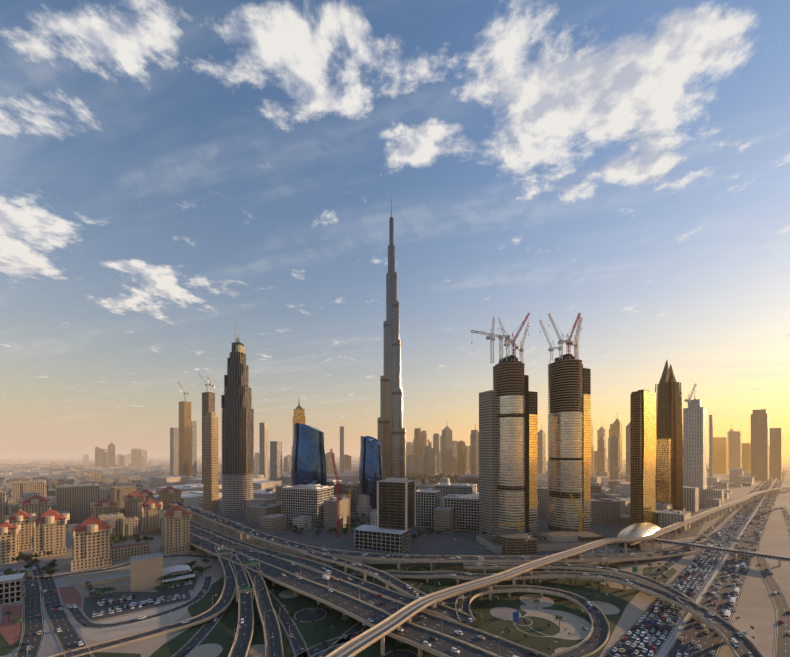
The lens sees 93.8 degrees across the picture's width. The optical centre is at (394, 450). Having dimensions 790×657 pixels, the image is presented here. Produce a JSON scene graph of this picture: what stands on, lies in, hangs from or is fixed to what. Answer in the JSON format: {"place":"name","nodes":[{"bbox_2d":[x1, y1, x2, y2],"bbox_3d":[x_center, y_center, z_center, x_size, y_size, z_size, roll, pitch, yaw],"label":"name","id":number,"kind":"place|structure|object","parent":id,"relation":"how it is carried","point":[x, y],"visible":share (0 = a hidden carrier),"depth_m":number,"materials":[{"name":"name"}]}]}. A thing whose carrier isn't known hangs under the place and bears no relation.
{"place":"outdoors","nodes":[
{"label":"outdoors","id":0,"kind":"place"},
{"bbox_2d":[14,577,44,656],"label":"road","id":1,"kind":"structure","parent":0,"point":[33,624],"depth_m":262.46,"materials":[{"name":"grey asphalt"}]},
{"bbox_2d":[37,576,93,656],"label":"road","id":2,"kind":"structure","parent":0,"point":[68,636],"depth_m":265.56,"materials":[{"name":"grey asphalt"}]},
{"bbox_2d":[81,574,129,587],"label":"wall","id":3,"kind":"structure","parent":0,"point":[106,580],"depth_m":338.67,"materials":[{"name":"beige concrete"}]},
{"bbox_2d":[0,554,215,579],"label":"road","id":4,"kind":"structure","parent":0,"point":[117,567],"depth_m":374.12,"materials":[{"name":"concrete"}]},
{"bbox_2d":[0,465,789,656],"bbox_3d":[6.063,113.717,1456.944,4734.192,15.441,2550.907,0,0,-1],"label":"car","id":5,"kind":"object","parent":4,"relation":"on","point":[615,649],"depth_m":313.23,"materials":[{"name":"metal"}]},
{"bbox_2d":[51,576,213,628],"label":"road","id":6,"kind":"structure","parent":0,"point":[79,617],"depth_m":273.67,"materials":[{"name":"grey asphalt"}]},
{"bbox_2d":[47,545,236,656],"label":"elevated road","id":7,"kind":"structure","parent":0,"point":[223,602],"depth_m":251.94,"materials":[{"name":"concrete"}]},
{"bbox_2d":[170,427,178,475],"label":"grey tower","id":8,"kind":"structure","parent":0,"point":[174,450],"depth_m":1778.40,"materials":[{"name":"concrete"}]},
{"bbox_2d":[179,401,190,476],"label":"skyscraper","id":9,"kind":"structure","parent":0,"point":[184,438],"depth_m":1480.35,"materials":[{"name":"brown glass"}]},
{"bbox_2d":[191,421,196,476],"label":"grey tower","id":10,"kind":"structure","parent":0,"point":[193,448],"depth_m":1681.51,"materials":[{"name":"concrete"}]},
{"bbox_2d":[171,588,236,656],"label":"road","id":11,"kind":"structure","parent":0,"point":[201,634],"depth_m":239.99,"materials":[{"name":"grey asphalt"}]},
{"bbox_2d":[270,441,281,480],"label":"slim tower","id":12,"kind":"structure","parent":0,"point":[275,460],"depth_m":1391.15,"materials":[{"name":"concrete"}]},
{"bbox_2d":[104,488,469,621],"bbox_3d":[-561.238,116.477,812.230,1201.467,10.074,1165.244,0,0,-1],"label":"road","id":13,"kind":"structure","parent":0,"point":[450,613],"depth_m":317.34,"materials":[{"name":"grey asphalt"}]},
{"bbox_2d":[104,492,551,656],"bbox_3d":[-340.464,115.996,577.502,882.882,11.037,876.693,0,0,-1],"label":"road","id":14,"kind":"structure","parent":0,"point":[343,597],"depth_m":266.59,"materials":[{"name":"grey asphalt"}]},
{"bbox_2d":[294,629,367,656],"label":"road","id":15,"kind":"structure","parent":0,"point":[316,649],"depth_m":228.96,"materials":[{"name":"grey asphalt"}]},
{"bbox_2d":[318,622,366,656],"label":"road","id":16,"kind":"structure","parent":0,"point":[359,627],"depth_m":243.86,"materials":[{"name":"grey asphalt"}]},
{"bbox_2d":[298,547,446,607],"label":"road","id":17,"kind":"structure","parent":0,"point":[387,579],"depth_m":333.80,"materials":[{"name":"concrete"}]},
{"bbox_2d":[354,478,415,552],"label":"office building","id":18,"kind":"structure","parent":0,"point":[396,514],"depth_m":462.71,"materials":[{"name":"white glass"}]},
{"bbox_2d":[67,465,721,569],"bbox_3d":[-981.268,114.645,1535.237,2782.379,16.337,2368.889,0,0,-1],"label":"road","id":19,"kind":"structure","parent":0,"point":[398,558],"depth_m":399.58,"materials":[{"name":"grey asphalt"}]},
{"bbox_2d":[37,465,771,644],"bbox_3d":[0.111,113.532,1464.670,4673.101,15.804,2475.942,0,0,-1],"label":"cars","id":20,"kind":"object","parent":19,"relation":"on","point":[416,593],"visible":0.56,"depth_m":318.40,"materials":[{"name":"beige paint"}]},
{"bbox_2d":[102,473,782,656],"bbox_3d":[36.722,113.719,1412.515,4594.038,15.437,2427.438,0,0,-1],"label":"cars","id":21,"kind":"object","parent":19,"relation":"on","point":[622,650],"visible":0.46,"depth_m":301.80,"materials":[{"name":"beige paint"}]},
{"bbox_2d":[0,451,789,656],"bbox_3d":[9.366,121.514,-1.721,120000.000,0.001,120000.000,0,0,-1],"label":"ground","id":22,"kind":"structure","parent":0,"point":[755,608],"depth_m":408.50,"materials":[{"name":"beige sand"}]},
{"bbox_2d":[4,509,35,550],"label":"apartment building","id":23,"kind":"structure","parent":22,"relation":"on","point":[25,532],"depth_m":448.86,"materials":[{"name":"concrete"}]},
{"bbox_2d":[12,480,45,512],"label":"building","id":24,"kind":"structure","parent":22,"relation":"on","point":[19,488],"depth_m":732.54,"materials":[{"name":"concrete"}]},
{"bbox_2d":[17,494,53,515],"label":"apartment building","id":25,"kind":"structure","parent":22,"relation":"on","point":[38,505],"depth_m":546.05,"materials":[{"name":"concrete"}]},
{"bbox_2d":[0,552,83,656],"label":"pavement","id":26,"kind":"structure","parent":22,"relation":"on","point":[50,645],"depth_m":275.53,"materials":[{"name":"beige concrete"}]},
{"bbox_2d":[0,520,20,564],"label":"apartment building","id":27,"kind":"structure","parent":26,"relation":"on","point":[9,542],"depth_m":397.97,"materials":[{"name":"concrete"}]},
{"bbox_2d":[0,605,22,644],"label":"paved area","id":28,"kind":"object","parent":26,"relation":"on","point":[10,633],"visible":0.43,"depth_m":256.57,"materials":[{"name":"tile"}]},
{"bbox_2d":[0,573,24,604],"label":"building","id":29,"kind":"structure","parent":26,"relation":"on","point":[12,588],"depth_m":294.84,"materials":[{"name":"white concrete"}]},
{"bbox_2d":[59,586,81,618],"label":"paved area","id":30,"kind":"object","parent":26,"relation":"on","point":[70,595],"visible":0.5,"depth_m":307.59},
{"bbox_2d":[29,507,69,558],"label":"apartment building","id":31,"kind":"structure","parent":22,"relation":"on","point":[49,530],"depth_m":424.56,"materials":[{"name":"concrete"}]},
{"bbox_2d":[0,470,136,528],"bbox_3d":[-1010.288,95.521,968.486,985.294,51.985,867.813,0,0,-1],"label":"buildings","id":32,"kind":"structure","parent":22,"relation":"on","point":[72,479],"depth_m":1105.47,"materials":[{"name":"beige concrete"}]},
{"bbox_2d":[56,483,99,523],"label":"building","id":33,"kind":"structure","parent":22,"relation":"on","point":[76,500],"depth_m":615.48,"materials":[{"name":"concrete"}]},
{"bbox_2d":[71,556,101,571],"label":"building","id":34,"kind":"structure","parent":22,"relation":"on","point":[83,564],"depth_m":378.75,"materials":[{"name":"beige concrete"}]},
{"bbox_2d":[67,515,114,565],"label":"apartment building","id":35,"kind":"structure","parent":22,"relation":"on","point":[91,536],"depth_m":383.68,"materials":[{"name":"concrete"}]},
{"bbox_2d":[90,497,119,518],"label":"apartment building","id":36,"kind":"structure","parent":22,"relation":"on","point":[105,506],"depth_m":572.12,"materials":[{"name":"concrete"}]},
{"bbox_2d":[98,512,123,540],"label":"apartment building","id":37,"kind":"structure","parent":22,"relation":"on","point":[117,518],"depth_m":498.89,"materials":[{"name":"concrete"}]},
{"bbox_2d":[83,440,146,467],"bbox_3d":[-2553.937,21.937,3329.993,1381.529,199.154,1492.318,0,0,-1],"label":"skyline","id":38,"kind":"structure","parent":22,"relation":"on","point":[106,458],"depth_m":2708.99},
{"bbox_2d":[110,484,135,513],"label":"building","id":39,"kind":"structure","parent":22,"relation":"on","point":[117,493],"depth_m":707.33,"materials":[{"name":"concrete"}]},
{"bbox_2d":[121,517,138,540],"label":"apartment building","id":40,"kind":"structure","parent":22,"relation":"on","point":[129,527],"depth_m":501.17,"materials":[{"name":"concrete"}]},
{"bbox_2d":[111,542,149,559],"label":"building","id":41,"kind":"structure","parent":22,"relation":"on","point":[127,551],"depth_m":422.66,"materials":[{"name":"beige concrete"}]},
{"bbox_2d":[80,602,187,641],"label":"sand lot","id":42,"kind":"structure","parent":22,"relation":"on","point":[102,635],"depth_m":256.61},
{"bbox_2d":[122,490,145,518],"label":"apartment building","id":43,"kind":"structure","parent":22,"relation":"on","point":[134,498],"depth_m":614.56,"materials":[{"name":"concrete"}]},
{"bbox_2d":[83,590,190,620],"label":"parking lot","id":44,"kind":"structure","parent":22,"relation":"on","point":[90,606],"depth_m":295.47,"materials":[{"name":"grey asphalt"}]},
{"bbox_2d":[0,455,287,480],"bbox_3d":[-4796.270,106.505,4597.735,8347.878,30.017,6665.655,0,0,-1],"label":"city buildings","id":45,"kind":"structure","parent":22,"relation":"on","point":[11,461],"depth_m":2715.80,"materials":[{"name":"beige concrete"}]},
{"bbox_2d":[130,552,162,591],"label":"building","id":46,"kind":"structure","parent":22,"relation":"on","point":[145,574],"depth_m":324.32,"materials":[{"name":"beige concrete"}]},
{"bbox_2d":[138,497,162,534],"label":"apartment building","id":47,"kind":"structure","parent":22,"relation":"on","point":[150,519],"depth_m":539.50,"materials":[{"name":"concrete"}]},
{"bbox_2d":[132,556,195,583],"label":"building","id":48,"kind":"structure","parent":22,"relation":"on","point":[182,572],"depth_m":339.30,"materials":[{"name":"white metal"}]},
{"bbox_2d":[156,485,181,509],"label":"apartment building","id":49,"kind":"structure","parent":22,"relation":"on","point":[167,495],"depth_m":765.96,"materials":[{"name":"concrete"}]},
{"bbox_2d":[159,503,191,554],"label":"apartment building","id":50,"kind":"structure","parent":22,"relation":"on","point":[175,528],"depth_m":438.17,"materials":[{"name":"concrete"}]},
{"bbox_2d":[223,549,253,656],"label":"road","id":51,"kind":"structure","parent":22,"relation":"on","point":[243,639],"depth_m":255.12,"materials":[{"name":"grey asphalt"}]},
{"bbox_2d":[232,552,283,656],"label":"road","id":52,"kind":"structure","parent":22,"relation":"on","point":[274,644],"depth_m":255.55,"materials":[{"name":"grey asphalt"}]},
{"bbox_2d":[247,575,309,656],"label":"road","id":53,"kind":"structure","parent":22,"relation":"on","point":[297,641],"depth_m":252.13,"materials":[{"name":"grey asphalt"}]},
{"bbox_2d":[254,446,350,473],"bbox_3d":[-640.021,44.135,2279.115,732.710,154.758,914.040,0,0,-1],"label":"skyline","id":54,"kind":"structure","parent":22,"relation":"on","point":[328,459],"depth_m":2131.22},
{"bbox_2d":[0,543,615,645],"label":"palm trees","id":55,"kind":"object","parent":22,"relation":"on","point":[175,582],"visible":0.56,"depth_m":297.32,"materials":[{"name":"green plant"}]},
{"bbox_2d":[294,608,326,621],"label":"pond","id":56,"kind":"structure","parent":22,"relation":"on","point":[304,615],"depth_m":272.12,"materials":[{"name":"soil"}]},
{"bbox_2d":[330,449,347,537],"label":"red crane","id":57,"kind":"object","parent":22,"relation":"on","point":[338,484],"visible":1,"depth_m":516.19,"materials":[{"name":"red metal"}]},
{"bbox_2d":[3,473,754,656],"bbox_3d":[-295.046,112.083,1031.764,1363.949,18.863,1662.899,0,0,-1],"label":"tree","id":58,"kind":"object","parent":22,"relation":"on","point":[51,564],"visible":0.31,"depth_m":393.55,"materials":[{"name":"green plant"}]},
{"bbox_2d":[149,563,638,656],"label":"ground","id":59,"kind":"structure","parent":22,"relation":"on","point":[221,633],"depth_m":278.97,"materials":[{"name":"green plant"}]},
{"bbox_2d":[182,644,222,656],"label":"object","id":60,"kind":"object","parent":59,"relation":"on","point":[209,650],"visible":0.92,"depth_m":223.35,"materials":[{"name":"grey concrete"}]},
{"bbox_2d":[490,607,520,619],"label":"circle","id":61,"kind":"object","parent":59,"relation":"on","point":[505,613],"visible":0.94,"depth_m":277.06,"materials":[{"name":"grey"}]},
{"bbox_2d":[523,609,591,639],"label":"paved area","id":62,"kind":"object","parent":59,"relation":"on","point":[573,624],"visible":0.73,"depth_m":259.57,"materials":[{"name":"grey"}]},
{"bbox_2d":[514,616,560,636],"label":"lawn","id":63,"kind":"structure","parent":62,"relation":"on","point":[539,624],"depth_m":253.68,"materials":[{"name":"green plant"}]},
{"bbox_2d":[27,484,769,656],"bbox_3d":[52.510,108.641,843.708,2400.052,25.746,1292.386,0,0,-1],"label":"street lamps","id":64,"kind":"object","parent":22,"relation":"on","point":[464,597],"visible":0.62,"depth_m":281.73,"materials":[{"name":"grey"}]},
{"bbox_2d":[406,424,478,476],"bbox_3d":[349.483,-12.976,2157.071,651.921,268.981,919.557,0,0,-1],"label":"skyline","id":65,"kind":"object","parent":22,"relation":"on","point":[446,455],"visible":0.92,"depth_m":1816.17},
{"bbox_2d":[198,475,711,555],"bbox_3d":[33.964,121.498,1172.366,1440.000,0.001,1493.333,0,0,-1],"label":"ground","id":66,"kind":"structure","parent":22,"relation":"on","point":[422,544],"depth_m":522.60,"materials":[{"name":"beige sand"}]},
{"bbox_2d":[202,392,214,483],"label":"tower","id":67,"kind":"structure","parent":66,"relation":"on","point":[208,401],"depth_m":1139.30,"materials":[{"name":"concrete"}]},
{"bbox_2d":[203,412,217,510],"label":"skyscraper","id":68,"kind":"structure","parent":66,"relation":"on","point":[210,461],"depth_m":751.46,"materials":[{"name":"concrete"}]},
{"bbox_2d":[150,474,290,505],"bbox_3d":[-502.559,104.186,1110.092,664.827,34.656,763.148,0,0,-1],"label":"low-rise buildings","id":69,"kind":"structure","parent":66,"relation":"on","point":[192,491],"depth_m":1107.98,"materials":[{"name":"white concrete"}]},
{"bbox_2d":[221,337,253,514],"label":"skyscraper","id":70,"kind":"structure","parent":66,"relation":"on","point":[237,444],"depth_m":698.53,"materials":[{"name":"grey metal"}]},
{"bbox_2d":[259,423,268,479],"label":"slim tower","id":71,"kind":"structure","parent":66,"relation":"on","point":[264,449],"depth_m":1489.74,"materials":[{"name":"concrete"}]},
{"bbox_2d":[282,484,333,523],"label":"office","id":72,"kind":"structure","parent":66,"relation":"on","point":[303,500],"depth_m":624.10,"materials":[{"name":"white paint"}]},
{"bbox_2d":[291,423,326,485],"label":"glass skyscraper","id":73,"kind":"structure","parent":66,"relation":"on","point":[308,464],"depth_m":699.68,"materials":[{"name":"blue glass"}]},
{"bbox_2d":[334,481,361,511],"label":"office","id":74,"kind":"structure","parent":66,"relation":"on","point":[356,491],"depth_m":729.97,"materials":[{"name":"white paint"}]},
{"bbox_2d":[359,436,382,509],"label":"glass skyscraper","id":75,"kind":"structure","parent":66,"relation":"on","point":[370,470],"depth_m":733.23,"materials":[{"name":"blue glass"}]},
{"bbox_2d":[377,192,405,479],"bbox_3d":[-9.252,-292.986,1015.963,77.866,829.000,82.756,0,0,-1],"label":"skyscraper","id":76,"kind":"structure","parent":66,"relation":"on","point":[391,434],"depth_m":995.56,"materials":[{"name":"grey glass"}]},
{"bbox_2d":[416,488,439,527],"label":"office","id":77,"kind":"structure","parent":66,"relation":"on","point":[427,501],"depth_m":588.59,"materials":[{"name":"white paint"}]},
{"bbox_2d":[246,477,619,532],"bbox_3d":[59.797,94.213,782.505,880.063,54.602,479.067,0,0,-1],"label":"low-rise buildings","id":78,"kind":"structure","parent":66,"relation":"on","point":[264,511],"depth_m":614.32,"materials":[{"name":"beige concrete"}]},
{"bbox_2d":[434,482,475,495],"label":"office","id":79,"kind":"structure","parent":66,"relation":"on","point":[445,488],"depth_m":715.43,"materials":[{"name":"white paint"}]},
{"bbox_2d":[444,494,478,530],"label":"office","id":80,"kind":"structure","parent":66,"relation":"on","point":[466,509],"depth_m":563.12,"materials":[{"name":"white paint"}]},
{"bbox_2d":[476,530,603,554],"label":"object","id":81,"kind":"structure","parent":66,"relation":"on","point":[508,542],"depth_m":451.48,"materials":[{"name":"concrete"}]},
{"bbox_2d":[479,355,537,533],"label":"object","id":82,"kind":"structure","parent":81,"relation":"on","point":[508,448],"depth_m":514.96,"materials":[{"name":"glass"}]},
{"bbox_2d":[548,354,590,531],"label":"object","id":83,"kind":"structure","parent":66,"relation":"on","point":[569,430],"depth_m":533.78,"materials":[{"name":"glass"}]},
{"bbox_2d":[630,389,659,525],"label":"gold tower","id":84,"kind":"structure","parent":66,"relation":"on","point":[642,453],"depth_m":563.50,"materials":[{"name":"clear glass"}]},
{"bbox_2d":[656,439,672,508],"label":"high-rise building","id":85,"kind":"structure","parent":66,"relation":"on","point":[664,474],"depth_m":649.03,"materials":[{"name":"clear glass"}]},
{"bbox_2d":[655,360,682,510],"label":"skyscraper","id":86,"kind":"structure","parent":66,"relation":"on","point":[669,424],"depth_m":652.83,"materials":[{"name":"brown glass"}]},
{"bbox_2d":[455,585,609,656],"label":"loop ramp","id":87,"kind":"structure","parent":22,"relation":"on","point":[589,646],"depth_m":268.54,"materials":[{"name":"grey asphalt"}]},
{"bbox_2d":[520,594,553,606],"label":"circle","id":88,"kind":"object","parent":22,"relation":"on","point":[530,598],"visible":0.96,"depth_m":299.35,"materials":[{"name":"grey"}]},
{"bbox_2d":[325,486,789,656],"bbox_3d":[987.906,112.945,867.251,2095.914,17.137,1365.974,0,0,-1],"label":"metro viaduct","id":89,"kind":"object","parent":22,"relation":"on","point":[354,646],"visible":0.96,"depth_m":300.46,"materials":[{"name":"concrete"}]},
{"bbox_2d":[538,412,629,480],"bbox_3d":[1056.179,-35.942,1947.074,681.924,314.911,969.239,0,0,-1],"label":"skyline","id":90,"kind":"object","parent":22,"relation":"on","point":[601,462],"visible":0.56,"depth_m":1850.63},
{"bbox_2d":[417,455,784,483],"bbox_3d":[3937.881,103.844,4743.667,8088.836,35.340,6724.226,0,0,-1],"label":"city buildings","id":91,"kind":"structure","parent":22,"relation":"on","point":[748,478],"depth_m":1684.86,"materials":[{"name":"beige concrete"}]},
{"bbox_2d":[595,539,693,564],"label":"plaza station","id":92,"kind":"object","parent":22,"relation":"on","point":[648,547],"visible":0.17,"depth_m":444.87,"materials":[{"name":"grey concrete"}]},
{"bbox_2d":[617,522,659,548],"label":"metro station","id":93,"kind":"object","parent":92,"relation":"on","point":[642,529],"visible":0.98,"depth_m":466.97,"materials":[{"name":"metal"}]},
{"bbox_2d":[591,476,751,531],"bbox_3d":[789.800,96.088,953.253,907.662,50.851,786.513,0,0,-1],"label":"buildings","id":94,"kind":"structure","parent":22,"relation":"on","point":[716,492],"depth_m":741.23,"materials":[{"name":"beige concrete"}]},
{"bbox_2d":[604,478,775,656],"bbox_3d":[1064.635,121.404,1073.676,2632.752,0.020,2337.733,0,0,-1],"label":"highway","id":95,"kind":"structure","parent":22,"relation":"on","point":[627,647],"depth_m":272.01,"materials":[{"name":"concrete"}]},
{"bbox_2d":[683,399,706,501],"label":"skyscraper","id":96,"kind":"structure","parent":22,"relation":"on","point":[695,445],"depth_m":886.21,"materials":[{"name":"white paint"}]},
{"bbox_2d":[639,474,769,581],"bbox_3d":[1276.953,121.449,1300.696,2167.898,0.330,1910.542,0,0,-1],"label":"road","id":97,"kind":"structure","parent":22,"relation":"on","point":[676,559],"depth_m":516.14,"materials":[{"name":"grey asphalt"}]},
{"bbox_2d":[709,415,712,476],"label":"skyscraper","id":98,"kind":"structure","parent":22,"relation":"on","point":[710,445],"depth_m":1321.62,"materials":[{"name":"concrete"}]},
{"bbox_2d":[657,478,776,656],"bbox_3d":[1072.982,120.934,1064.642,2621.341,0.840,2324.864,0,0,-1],"label":"highway median","id":99,"kind":"object","parent":22,"relation":"on","point":[666,646],"visible":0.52,"depth_m":309.00,"materials":[{"name":"grey concrete"}]},
{"bbox_2d":[648,538,789,566],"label":"foot bridge","id":100,"kind":"structure","parent":22,"relation":"on","point":[745,554],"depth_m":416.24,"materials":[{"name":"grey glass"}]},
{"bbox_2d":[713,437,727,473],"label":"skyscraper","id":101,"kind":"structure","parent":22,"relation":"on","point":[720,455],"depth_m":1931.53,"materials":[{"name":"beige concrete"}]},
{"bbox_2d":[665,471,786,656],"bbox_3d":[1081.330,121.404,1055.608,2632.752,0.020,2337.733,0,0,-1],"label":"road","id":102,"kind":"structure","parent":22,"relation":"on","point":[712,640],"depth_m":305.34,"materials":[{"name":"grey asphalt"}]},
{"bbox_2d":[729,431,741,471],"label":"skyscraper","id":103,"kind":"structure","parent":22,"relation":"on","point":[735,449],"depth_m":2038.67,"materials":[{"name":"concrete"}]},
{"bbox_2d":[730,612,759,644],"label":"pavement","id":104,"kind":"structure","parent":22,"relation":"on","point":[743,626],"depth_m":253.65,"materials":[{"name":"beige concrete"}]},
{"bbox_2d":[742,443,750,470],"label":"skyscraper","id":105,"kind":"structure","parent":22,"relation":"on","point":[746,456],"depth_m":2139.24,"materials":[{"name":"beige concrete"}]},
{"bbox_2d":[751,409,768,480],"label":"tower","id":106,"kind":"structure","parent":22,"relation":"on","point":[759,444],"depth_m":1506.18,"materials":[{"name":"concrete"}]},
{"bbox_2d":[754,557,789,656],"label":"road","id":107,"kind":"structure","parent":22,"relation":"on","point":[781,603],"depth_m":282.28,"materials":[{"name":"grey asphalt"}]},
{"bbox_2d":[770,428,781,477],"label":"edge tower","id":108,"kind":"structure","parent":22,"relation":"on","point":[775,452],"depth_m":1631.40,"materials":[{"name":"concrete"}]},
{"bbox_2d":[25,467,775,656],"bbox_3d":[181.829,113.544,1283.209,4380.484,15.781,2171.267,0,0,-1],"label":"cars","id":109,"kind":"object","parent":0,"point":[299,578],"visible":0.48,"depth_m":343.07,"materials":[{"name":"grey paint"}]},
{"bbox_2d":[349,570,763,656],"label":"road","id":110,"kind":"structure","parent":0,"point":[722,628],"depth_m":313.29,"materials":[{"name":"grey asphalt"}]},
{"bbox_2d":[463,563,701,620],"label":"road","id":111,"kind":"structure","parent":0,"point":[632,575],"depth_m":346.66,"materials":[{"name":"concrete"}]},
{"bbox_2d":[526,508,781,555],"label":"road","id":112,"kind":"structure","parent":0,"point":[712,533],"depth_m":499.00,"materials":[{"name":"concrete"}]},
{"bbox_2d":[0,469,787,656],"bbox_3d":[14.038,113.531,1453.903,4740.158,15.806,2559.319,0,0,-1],"label":"cars","id":113,"kind":"object","parent":112,"relation":"on","point":[456,650],"depth_m":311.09,"materials":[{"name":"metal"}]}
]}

